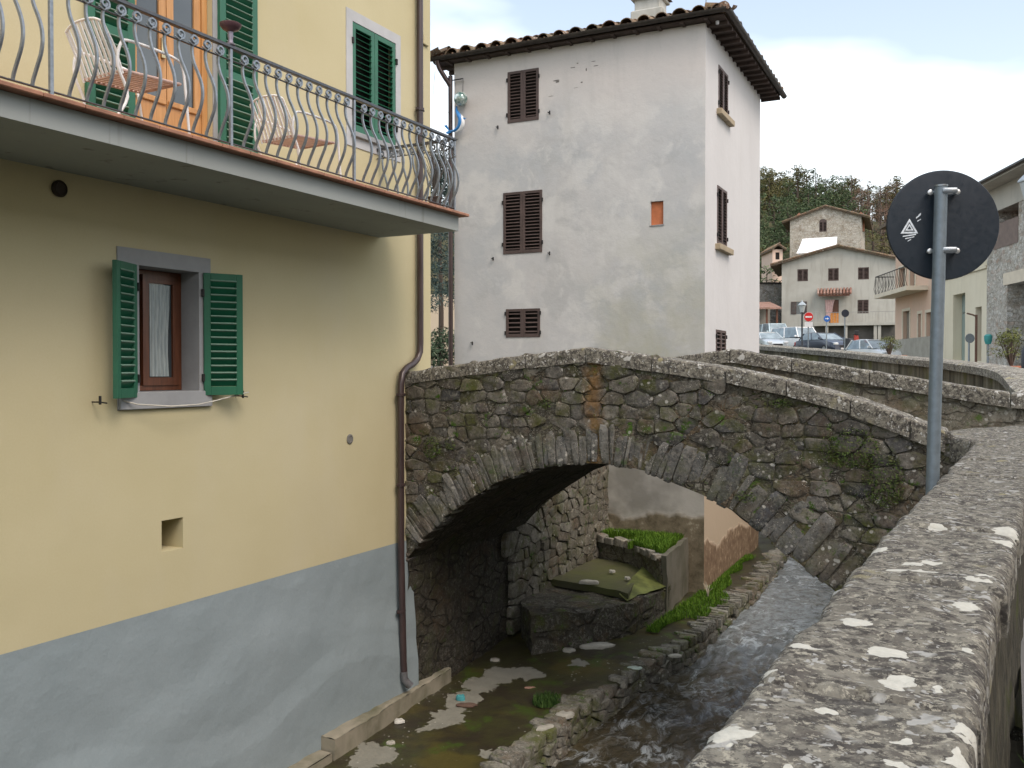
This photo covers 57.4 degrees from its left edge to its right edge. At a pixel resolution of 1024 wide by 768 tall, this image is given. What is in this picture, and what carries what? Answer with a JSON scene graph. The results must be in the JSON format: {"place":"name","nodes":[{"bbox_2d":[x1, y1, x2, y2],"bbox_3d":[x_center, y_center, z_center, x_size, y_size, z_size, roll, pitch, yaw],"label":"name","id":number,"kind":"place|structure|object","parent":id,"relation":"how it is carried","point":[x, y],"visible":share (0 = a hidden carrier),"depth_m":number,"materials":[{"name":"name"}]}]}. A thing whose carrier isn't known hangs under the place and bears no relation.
{"place":"outdoors","nodes":[
{"label":"outdoors","id":0,"kind":"place"},
{"bbox_2d":[456,702,477,707],"bbox_3d":[-0.548,3.900,11.374,0.262,0.021,0.141,0,1,12],"label":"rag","id":1,"kind":"object","parent":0,"point":[468,704],"visible":1,"depth_m":11.35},
{"bbox_2d":[307,531,782,767],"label":"quay path","id":2,"kind":"structure","parent":0,"point":[439,728],"depth_m":11.56,"materials":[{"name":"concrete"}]},
{"bbox_2d":[0,0,468,767],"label":"yellow house","id":3,"kind":"structure","parent":2,"relation":"on","point":[214,336],"depth_m":8.49,"materials":[{"name":"paint"}]},
{"bbox_2d":[65,17,190,133],"bbox_3d":[-2.841,-2.205,6.897,0.562,0.740,0.744,1,1,30],"label":"garden chair","id":4,"kind":"object","parent":3,"relation":"on","point":[120,79],"visible":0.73,"depth_m":6.73,"materials":[{"name":"white plastic"}]},
{"bbox_2d":[92,246,248,410],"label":"window","id":5,"kind":"structure","parent":3,"relation":"in","point":[170,326],"depth_m":8.41,"materials":[{"name":"green wood"}]},
{"bbox_2d":[84,0,257,152],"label":"balcony door","id":6,"kind":"structure","parent":3,"relation":"in","point":[190,13],"depth_m":8.48,"materials":[{"name":"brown wood"}]},
{"bbox_2d":[219,20,241,45],"bbox_3d":[-2.221,-2.756,7.376,0.172,0.170,0.172,0,1,28],"label":"bowl ornament","id":7,"kind":"object","parent":3,"relation":"on","point":[230,27],"visible":0.99,"depth_m":7.34,"materials":[{"name":"ceramic"}]},
{"bbox_2d":[250,94,341,176],"bbox_3d":[-2.031,-2.234,8.732,0.562,0.740,0.744,1,1,32],"label":"garden chair","id":8,"kind":"object","parent":3,"relation":"on","point":[288,140],"visible":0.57,"depth_m":8.55,"materials":[{"name":"white plastic"}]},
{"bbox_2d":[346,7,400,162],"bbox_3d":[-1.638,-3.413,10.807,0.210,1.510,1.040,0,1,28],"label":"window","id":9,"kind":"structure","parent":3,"relation":"in","point":[367,54],"depth_m":10.78,"materials":[{"name":"green paint"}]},
{"bbox_2d":[417,137,456,205],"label":"potted twigs","id":10,"kind":"object","parent":3,"relation":"on","point":[433,183],"visible":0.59,"depth_m":10.26,"materials":[{"name":"plant"}]},
{"bbox_2d":[536,724,553,730],"bbox_3d":[0.377,3.903,10.615,0.242,0.054,0.110,-1,1,-30],"label":"loose stone","id":11,"kind":"object","parent":2,"relation":"on","point":[544,727],"visible":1,"depth_m":10.58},
{"bbox_2d":[501,465,608,634],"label":"river wall","id":12,"kind":"structure","parent":2,"relation":"on","point":[556,535],"depth_m":14.98,"materials":[{"name":"stone"}]},
{"bbox_2d":[555,710,574,718],"bbox_3d":[0.623,3.882,10.986,0.202,0.055,0.174,0,1,28],"label":"loose stone","id":13,"kind":"object","parent":2,"relation":"on","point":[568,715],"visible":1,"depth_m":10.95,"materials":[{"name":"stone"}]},
{"bbox_2d":[519,558,671,655],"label":"stone platform","id":14,"kind":"structure","parent":2,"relation":"on","point":[567,609],"depth_m":13.78,"materials":[{"name":"stone"}]},
{"bbox_2d":[579,579,598,584],"bbox_3d":[1.183,3.041,14.368,0.309,0.055,0.132,0,1,12],"label":"loose stone","id":15,"kind":"object","parent":14,"relation":"on","point":[589,582],"visible":1,"depth_m":14.32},
{"bbox_2d":[579,642,614,649],"bbox_3d":[1.206,3.698,13.229,0.521,0.053,0.230,0,1,0],"label":"loose stone","id":16,"kind":"object","parent":2,"relation":"on","point":[598,645],"visible":1,"depth_m":13.16,"materials":[{"name":"stone"}]},
{"bbox_2d":[597,533,688,614],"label":"terrace wall","id":17,"kind":"structure","parent":2,"relation":"on","point":[668,567],"depth_m":15.59,"materials":[{"name":"concrete"}]},
{"bbox_2d":[532,689,560,707],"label":"grass","id":18,"kind":"structure","parent":0,"point":[544,700],"depth_m":11.38,"materials":[{"name":"plant"}]},
{"bbox_2d":[72,634,1023,767],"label":"river bed","id":19,"kind":"object","parent":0,"point":[1016,753],"depth_m":12.14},
{"bbox_2d":[480,542,788,767],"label":"quay wall","id":20,"kind":"structure","parent":19,"relation":"on","point":[533,748],"depth_m":12.12,"materials":[{"name":"stone"}]},
{"bbox_2d":[405,347,1023,740],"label":"stone bridge","id":21,"kind":"structure","parent":19,"relation":"on","point":[717,428],"depth_m":10.31,"materials":[{"name":"stone"}]},
{"bbox_2d":[423,437,441,457],"bbox_3d":[-0.954,0.762,11.180,0.268,0.281,0.089,0,1,28],"label":"wall plant","id":22,"kind":"object","parent":21,"relation":"attached to","point":[431,450],"depth_m":11.18,"materials":[{"name":"green plant"}]},
{"bbox_2d":[734,490,755,502],"bbox_3d":[2.353,1.136,9.422,0.237,0.126,0.090,0,1,28],"label":"wall plant","id":23,"kind":"object","parent":21,"relation":"attached to","point":[746,497],"depth_m":9.41,"materials":[{"name":"green plant"}]},
{"bbox_2d":[769,398,790,408],"bbox_3d":[2.661,0.186,9.242,0.249,0.116,0.083,0,1,28],"label":"wall plant","id":24,"kind":"object","parent":21,"relation":"attached to","point":[778,405],"depth_m":9.24,"materials":[{"name":"green plant"}]},
{"bbox_2d":[819,427,879,467],"bbox_3d":[3.225,0.612,8.949,0.567,0.408,0.101,0,1,28],"label":"wall plant","id":25,"kind":"object","parent":21,"relation":"attached to","point":[847,457],"depth_m":8.94,"materials":[{"name":"green plant"}]},
{"bbox_2d":[861,454,906,507],"bbox_3d":[3.499,0.914,8.806,0.410,0.517,0.096,0,1,28],"label":"wall plant","id":26,"kind":"object","parent":21,"relation":"attached to","point":[872,498],"depth_m":8.80,"materials":[{"name":"green plant"}]},
{"bbox_2d":[759,344,1023,741],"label":"bank wall","id":27,"kind":"structure","parent":19,"relation":"on","point":[1010,379],"depth_m":17.55,"materials":[{"name":"stone"}]},
{"bbox_2d":[600,527,684,553],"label":"grass","id":28,"kind":"structure","parent":0,"point":[662,542],"depth_m":15.91,"materials":[{"name":"plant"}]},
{"bbox_2d":[431,213,894,294],"bbox_3d":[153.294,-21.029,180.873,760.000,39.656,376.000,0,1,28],"label":"hill","id":29,"kind":"structure","parent":0,"point":[869,246],"depth_m":151.99,"materials":[{"name":"plant"}]},
{"bbox_2d":[760,193,771,236],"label":"forest tree","id":30,"kind":"object","parent":29,"relation":"on","point":[761,196],"visible":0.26,"depth_m":153.44,"materials":[{"name":"green plant"}]},
{"bbox_2d":[760,218,775,247],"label":"forest tree","id":31,"kind":"object","parent":29,"relation":"on","point":[764,231],"visible":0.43,"depth_m":136.24,"materials":[{"name":"green plant"}]},
{"bbox_2d":[759,282,781,322],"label":"retaining wall","id":32,"kind":"structure","parent":29,"relation":"on","point":[771,292],"depth_m":79.90,"materials":[{"name":"grey stone"}]},
{"bbox_2d":[759,302,781,324],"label":"outbuilding","id":33,"kind":"structure","parent":29,"relation":"on","point":[764,311],"depth_m":77.84,"materials":[{"name":"beige ceramic"}]},
{"bbox_2d":[760,265,781,281],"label":"forest tree","id":34,"kind":"object","parent":29,"relation":"on","point":[769,272],"visible":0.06,"depth_m":91.61,"materials":[{"name":"green plant"}]},
{"bbox_2d":[760,171,782,218],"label":"forest tree","id":35,"kind":"object","parent":29,"relation":"on","point":[768,197],"visible":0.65,"depth_m":165.17,"materials":[{"name":"green plant"}]},
{"bbox_2d":[759,323,786,331],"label":"parked car","id":36,"kind":"object","parent":29,"relation":"on","point":[767,327],"visible":0.04,"depth_m":73.94,"materials":[{"name":"blue paint"}]},
{"bbox_2d":[760,242,786,281],"bbox_3d":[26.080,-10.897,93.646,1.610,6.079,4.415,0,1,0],"label":"pink house","id":37,"kind":"structure","parent":29,"relation":"on","point":[773,254],"depth_m":92.15,"materials":[{"name":"paint"}]},
{"bbox_2d":[759,332,787,345],"bbox_3d":[17.433,-2.861,63.962,1.902,1.480,4.042,0,1,-6],"label":"parked car","id":38,"kind":"object","parent":29,"relation":"on","point":[770,338],"visible":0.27,"depth_m":62.91,"materials":[{"name":"silver metal"}]},
{"bbox_2d":[761,168,786,211],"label":"forest tree","id":39,"kind":"object","parent":29,"relation":"on","point":[769,170],"visible":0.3,"depth_m":181.50,"materials":[{"name":"green plant"}]},
{"bbox_2d":[762,194,789,250],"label":"forest tree","id":40,"kind":"object","parent":29,"relation":"on","point":[774,221],"visible":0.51,"depth_m":144.31,"materials":[{"name":"green plant"}]},
{"bbox_2d":[766,228,789,257],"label":"forest tree","id":41,"kind":"object","parent":29,"relation":"on","point":[779,236],"visible":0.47,"depth_m":131.00,"materials":[{"name":"green plant"}]},
{"bbox_2d":[766,196,795,240],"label":"forest tree","id":42,"kind":"object","parent":29,"relation":"on","point":[779,208],"visible":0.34,"depth_m":148.78,"materials":[{"name":"green plant"}]},
{"bbox_2d":[771,195,797,251],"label":"forest tree","id":43,"kind":"object","parent":29,"relation":"on","point":[786,211],"visible":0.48,"depth_m":143.28,"materials":[{"name":"green plant"}]},
{"bbox_2d":[781,182,798,216],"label":"forest tree","id":44,"kind":"object","parent":29,"relation":"on","point":[789,190],"visible":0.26,"depth_m":162.49,"materials":[{"name":"green plant"}]},
{"bbox_2d":[781,194,804,230],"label":"forest tree","id":45,"kind":"object","parent":29,"relation":"on","point":[791,208],"visible":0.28,"depth_m":154.72,"materials":[{"name":"green plant"}]},
{"bbox_2d":[771,327,815,346],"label":"parked car","id":46,"kind":"object","parent":29,"relation":"on","point":[791,335],"visible":0.12,"depth_m":66.06,"materials":[{"name":"white paint"}]},
{"bbox_2d":[780,164,811,211],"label":"forest tree","id":47,"kind":"object","parent":29,"relation":"on","point":[797,177],"visible":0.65,"depth_m":176.17,"materials":[{"name":"green plant"}]},
{"bbox_2d":[798,300,805,346],"bbox_3d":[16.120,-3.069,51.965,0.460,3.148,0.398,0,1,28],"label":"street lamp","id":48,"kind":"object","parent":29,"relation":"on","point":[801,304],"visible":0.78,"depth_m":51.92,"materials":[{"name":"metal"}]},
{"bbox_2d":[799,185,815,210],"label":"forest tree","id":49,"kind":"object","parent":29,"relation":"on","point":[808,199],"visible":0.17,"depth_m":161.01,"materials":[{"name":"green plant"}]},
{"bbox_2d":[804,312,812,347],"bbox_3d":[16.783,-2.672,52.951,0.536,2.787,0.111,0,1,0],"label":"road sign","id":50,"kind":"object","parent":29,"relation":"on","point":[808,316],"visible":0.98,"depth_m":52.89,"materials":[{"name":"metal"}]},
{"bbox_2d":[800,168,819,205],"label":"forest tree","id":51,"kind":"object","parent":29,"relation":"on","point":[807,172],"visible":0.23,"depth_m":188.35,"materials":[{"name":"green plant"}]},
{"bbox_2d":[801,167,825,209],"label":"forest tree","id":52,"kind":"object","parent":29,"relation":"on","point":[816,189],"visible":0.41,"depth_m":173.95,"materials":[{"name":"green plant"}]},
{"bbox_2d":[800,199,828,213],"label":"forest tree","id":53,"kind":"object","parent":29,"relation":"on","point":[817,203],"visible":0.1,"depth_m":135.88,"materials":[{"name":"green plant"}]},
{"bbox_2d":[797,237,836,254],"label":"garden tent","id":54,"kind":"object","parent":29,"relation":"on","point":[809,245],"visible":0.63,"depth_m":94.50,"materials":[{"name":"white fabric"}]},
{"bbox_2d":[794,332,843,349],"bbox_3d":[20.003,-2.590,59.966,1.958,1.460,4.342,0,1,-16],"label":"parked car","id":55,"kind":"object","parent":29,"relation":"on","point":[834,340],"visible":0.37,"depth_m":59.34,"materials":[{"name":"blue paint"}]},
{"bbox_2d":[782,205,872,257],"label":"stone house","id":56,"kind":"structure","parent":29,"relation":"on","point":[846,227],"depth_m":96.43,"materials":[{"name":"stone"}]},
{"bbox_2d":[819,221,826,231],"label":"window","id":57,"kind":"structure","parent":56,"relation":"in","point":[822,225],"depth_m":96.52,"materials":[{"name":"brown paint"}]},
{"bbox_2d":[817,178,839,206],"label":"forest tree","id":58,"kind":"object","parent":29,"relation":"on","point":[825,184],"visible":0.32,"depth_m":177.52,"materials":[{"name":"green plant"}]},
{"bbox_2d":[770,244,895,342],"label":"grey house","id":59,"kind":"structure","parent":29,"relation":"on","point":[832,282],"depth_m":76.12,"materials":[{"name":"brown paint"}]},
{"bbox_2d":[791,301,806,313],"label":"window","id":60,"kind":"structure","parent":59,"relation":"in","point":[795,309],"depth_m":77.56,"materials":[{"name":"brown wood"}]},
{"bbox_2d":[797,269,807,280],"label":"window","id":61,"kind":"structure","parent":59,"relation":"in","point":[802,274],"depth_m":77.33,"materials":[{"name":"brown paint"}]},
{"bbox_2d":[825,300,838,322],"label":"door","id":62,"kind":"structure","parent":59,"relation":"in","point":[830,305],"depth_m":76.56,"materials":[{"name":"fabric"}]},
{"bbox_2d":[828,268,838,280],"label":"window","id":63,"kind":"structure","parent":59,"relation":"in","point":[833,273],"depth_m":76.56,"materials":[{"name":"brown paint"}]},
{"bbox_2d":[857,300,868,312],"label":"window","id":64,"kind":"structure","parent":59,"relation":"in","point":[863,305],"depth_m":75.79,"materials":[{"name":"brown paint"}]},
{"bbox_2d":[858,267,868,279],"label":"window","id":65,"kind":"structure","parent":59,"relation":"in","point":[863,272],"depth_m":75.78,"materials":[{"name":"brown paint"}]},
{"bbox_2d":[819,187,849,209],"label":"forest tree","id":66,"kind":"object","parent":29,"relation":"on","point":[828,195],"visible":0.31,"depth_m":146.46,"materials":[{"name":"green plant"}]},
{"bbox_2d":[830,175,846,207],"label":"forest tree","id":67,"kind":"object","parent":29,"relation":"on","point":[837,177],"visible":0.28,"depth_m":195.75,"materials":[{"name":"green plant"}]},
{"bbox_2d":[836,182,853,209],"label":"forest tree","id":68,"kind":"object","parent":29,"relation":"on","point":[843,189],"visible":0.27,"depth_m":177.68,"materials":[{"name":"green plant"}]},
{"bbox_2d":[841,309,848,349],"bbox_3d":[19.209,-2.829,53.952,0.440,2.931,0.105,0,1,0],"label":"road sign","id":69,"kind":"object","parent":29,"relation":"on","point":[845,313],"visible":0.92,"depth_m":53.88,"materials":[{"name":"metal"}]},
{"bbox_2d":[843,330,859,350],"bbox_3d":[20.434,-2.558,55.967,0.602,1.250,1.634,0,1,-7],"label":"parked scooter","id":70,"kind":"object","parent":29,"relation":"on","point":[848,340],"visible":0.43,"depth_m":56.03,"materials":[{"name":"plastic"}]},
{"bbox_2d":[835,190,869,240],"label":"forest tree","id":71,"kind":"object","parent":29,"relation":"on","point":[850,205],"visible":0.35,"depth_m":146.90,"materials":[{"name":"green plant"}]},
{"bbox_2d":[838,177,870,207],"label":"forest tree","id":72,"kind":"object","parent":29,"relation":"on","point":[851,199],"visible":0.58,"depth_m":175.27,"materials":[{"name":"green plant"}]},
{"bbox_2d":[839,177,872,214],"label":"forest tree","id":73,"kind":"object","parent":29,"relation":"on","point":[854,185],"visible":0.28,"depth_m":190.19,"materials":[{"name":"green plant"}]},
{"bbox_2d":[853,187,877,215],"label":"forest tree","id":74,"kind":"object","parent":29,"relation":"on","point":[862,199],"visible":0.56,"depth_m":153.20,"materials":[{"name":"green plant"}]},
{"bbox_2d":[846,339,901,354],"bbox_3d":[19.478,-1.673,49.977,1.865,1.480,3.742,0,1,-10],"label":"parked car","id":75,"kind":"object","parent":29,"relation":"on","point":[867,345],"visible":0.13,"depth_m":49.71,"materials":[{"name":"white paint"}]},
{"bbox_2d":[865,205,888,249],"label":"forest tree","id":76,"kind":"object","parent":29,"relation":"on","point":[881,210],"visible":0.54,"depth_m":139.29,"materials":[{"name":"green plant"}]},
{"bbox_2d":[870,185,887,220],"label":"forest tree","id":77,"kind":"object","parent":29,"relation":"on","point":[878,188],"visible":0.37,"depth_m":203.03,"materials":[{"name":"green plant"}]},
{"bbox_2d":[867,188,890,218],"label":"forest tree","id":78,"kind":"object","parent":29,"relation":"on","point":[880,201],"visible":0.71,"depth_m":164.23,"materials":[{"name":"green plant"}]},
{"bbox_2d":[865,220,893,254],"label":"forest tree","id":79,"kind":"object","parent":29,"relation":"on","point":[881,233],"visible":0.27,"depth_m":126.27,"materials":[{"name":"green plant"}]},
{"bbox_2d":[872,234,892,254],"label":"forest tree","id":80,"kind":"object","parent":29,"relation":"on","point":[884,246],"visible":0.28,"depth_m":123.92,"materials":[{"name":"green plant"}]},
{"bbox_2d":[874,174,905,220],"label":"forest tree","id":81,"kind":"object","parent":29,"relation":"on","point":[897,181],"visible":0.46,"depth_m":182.40,"materials":[{"name":"green plant"}]},
{"bbox_2d":[874,222,931,357],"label":"salmon house","id":82,"kind":"structure","parent":29,"relation":"on","point":[910,293],"depth_m":46.59,"materials":[{"name":"paint"}]},
{"bbox_2d":[902,307,910,338],"bbox_3d":[20.181,-2.754,47.578,0.270,2.199,1.421,0,1,7],"label":"door","id":83,"kind":"structure","parent":82,"relation":"in","point":[906,309],"depth_m":47.79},
{"bbox_2d":[548,556,834,767],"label":"stream","id":84,"kind":"structure","parent":0,"point":[678,719],"depth_m":12.34,"materials":[{"name":"liquid"}]},
{"bbox_2d":[646,554,753,632],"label":"grass","id":85,"kind":"structure","parent":0,"point":[716,588],"depth_m":15.30,"materials":[{"name":"plant"}]},
{"bbox_2d":[430,0,1023,220],"label":"sky","id":86,"kind":"structure","parent":0,"point":[879,91],"materials":[{"name":"white"}]},
{"bbox_2d":[1021,619,1023,742],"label":"street","id":87,"kind":"structure","parent":0,"point":[1022,662],"depth_m":4.92,"materials":[{"name":"asphalt"}]},
{"bbox_2d":[686,426,1023,767],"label":"parapet wall","id":88,"kind":"structure","parent":87,"relation":"on","point":[904,651],"depth_m":2.21,"materials":[{"name":"stone"}]},
{"bbox_2d":[886,170,998,494],"bbox_3d":[2.678,0.393,5.769,0.684,3.448,0.189,0,1,5],"label":"traffic sign","id":89,"kind":"object","parent":88,"relation":"attached to","point":[942,226],"visible":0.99,"depth_m":5.80,"materials":[{"name":"metal"}]},
{"bbox_2d":[877,335,906,355],"bbox_3d":[12.100,-0.943,30.019,0.946,1.243,0.650,0,1,0],"label":"shrub planter","id":90,"kind":"object","parent":87,"relation":"on","point":[888,348],"visible":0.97,"depth_m":29.95,"materials":[{"name":"green plant"}]},
{"bbox_2d":[943,259,986,362],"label":"cream house","id":91,"kind":"structure","parent":87,"relation":"on","point":[965,294],"depth_m":39.38,"materials":[{"name":"paint"}]},
{"bbox_2d":[962,295,964,360],"bbox_3d":[19.578,-2.429,40.105,0.060,2.877,1.422,0,1,7],"label":"garage door","id":92,"kind":"structure","parent":91,"relation":"in","point":[963,296],"depth_m":40.60,"materials":[{"name":"metal"}]},
{"bbox_2d":[965,334,974,360],"bbox_3d":[16.611,-1.073,33.974,0.340,1.512,0.105,0,1,0],"label":"road sign","id":93,"kind":"object","parent":87,"relation":"on","point":[969,338],"visible":0.92,"depth_m":33.91,"materials":[{"name":"metal"}]},
{"bbox_2d":[967,313,977,361],"bbox_3d":[16.228,-1.117,32.983,0.381,2.812,0.089,0,1,-3],"label":"bracket pole","id":94,"kind":"object","parent":87,"relation":"on","point":[976,326],"visible":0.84,"depth_m":32.95,"materials":[{"name":"metal"}]},
{"bbox_2d":[984,334,991,362],"bbox_3d":[17.308,-1.067,33.992,0.280,1.480,0.273,0,1,28],"label":"teal bin","id":95,"kind":"object","parent":87,"relation":"on","point":[987,339],"visible":0.94,"depth_m":33.91,"materials":[{"name":"plastic"}]},
{"bbox_2d":[979,158,1023,365],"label":"stone corner house","id":96,"kind":"structure","parent":87,"relation":"on","point":[1005,284],"depth_m":35.11,"materials":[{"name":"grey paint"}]},
{"bbox_2d":[987,327,1023,367],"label":"shrub planter","id":97,"kind":"object","parent":87,"relation":"on","point":[1009,343],"visible":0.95,"depth_m":21.49,"materials":[{"name":"green plant"}]},
{"bbox_2d":[1017,175,1023,367],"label":"street lamp","id":98,"kind":"object","parent":87,"relation":"on","point":[1020,181],"visible":0.87,"depth_m":19.98,"materials":[{"name":"paint"}]},
{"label":"street","id":99,"kind":"structure","parent":0,"visible":0},
{"bbox_2d":[430,149,453,365],"bbox_3d":[-2.431,-3.899,33.028,3.862,8.777,3.964,0,1,28],"label":"cedar tree","id":100,"kind":"object","parent":99,"relation":"on","point":[441,257],"visible":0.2,"depth_m":32.68,"materials":[{"name":"green plant"}]},
{"bbox_2d":[431,326,453,366],"bbox_3d":[-2.053,-0.862,27.037,2.435,1.686,1.447,0,1,28],"label":"clipped hedge","id":101,"kind":"object","parent":99,"relation":"on","point":[437,348],"visible":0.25,"depth_m":26.85,"materials":[{"name":"green plant"}]},
{"bbox_2d":[431,295,453,365],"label":"garden wall","id":102,"kind":"structure","parent":99,"relation":"on","point":[434,320],"depth_m":39.97,"materials":[{"name":"paint"}]},
{"bbox_2d":[430,0,786,591],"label":"white house","id":103,"kind":"structure","parent":99,"relation":"on","point":[608,195],"depth_m":17.04,"materials":[{"name":"paint"}]},
{"bbox_2d":[444,92,467,133],"bbox_3d":[-1.089,-5.357,17.989,0.505,1.064,0.270,0,1,28],"label":"hanging ornament","id":104,"kind":"object","parent":103,"relation":"hanging from","point":[460,98],"visible":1,"depth_m":17.89,"materials":[{"name":"blue plastic"}]},
{"bbox_2d":[502,190,542,253],"bbox_3d":[0.220,-3.035,17.596,0.850,1.160,0.160,0,1,26],"label":"window","id":105,"kind":"structure","parent":103,"relation":"in","point":[522,210],"depth_m":17.58,"materials":[{"name":"brown paint"}]},
{"bbox_2d":[504,308,540,337],"bbox_3d":[0.227,-1.147,17.622,0.750,0.535,0.160,0,1,26],"label":"window","id":106,"kind":"structure","parent":103,"relation":"in","point":[519,322],"depth_m":17.60,"materials":[{"name":"brown paint"}]},
{"bbox_2d":[506,68,539,122],"bbox_3d":[0.229,-5.397,17.555,0.685,0.960,0.160,0,1,26],"label":"window","id":107,"kind":"structure","parent":103,"relation":"in","point":[523,85],"depth_m":17.53,"materials":[{"name":"brown paint"}]},
{"bbox_2d":[716,329,726,350],"bbox_3d":[3.779,-0.625,17.150,0.160,0.720,0.800,0,1,26],"label":"window","id":108,"kind":"structure","parent":103,"relation":"in","point":[719,335],"depth_m":17.12,"materials":[{"name":"brown paint"}]},
{"bbox_2d":[715,185,733,255],"bbox_3d":[3.844,-2.999,17.165,0.230,1.170,1.050,0,1,26],"label":"window","id":109,"kind":"structure","parent":103,"relation":"in","point":[720,246],"depth_m":17.12,"materials":[{"name":"brown paint"}]},
{"bbox_2d":[717,64,734,126],"bbox_3d":[3.869,-5.296,17.183,0.230,0.920,1.032,0,1,26],"label":"window","id":110,"kind":"structure","parent":103,"relation":"in","point":[723,114],"depth_m":17.12,"materials":[{"name":"brown paint"}]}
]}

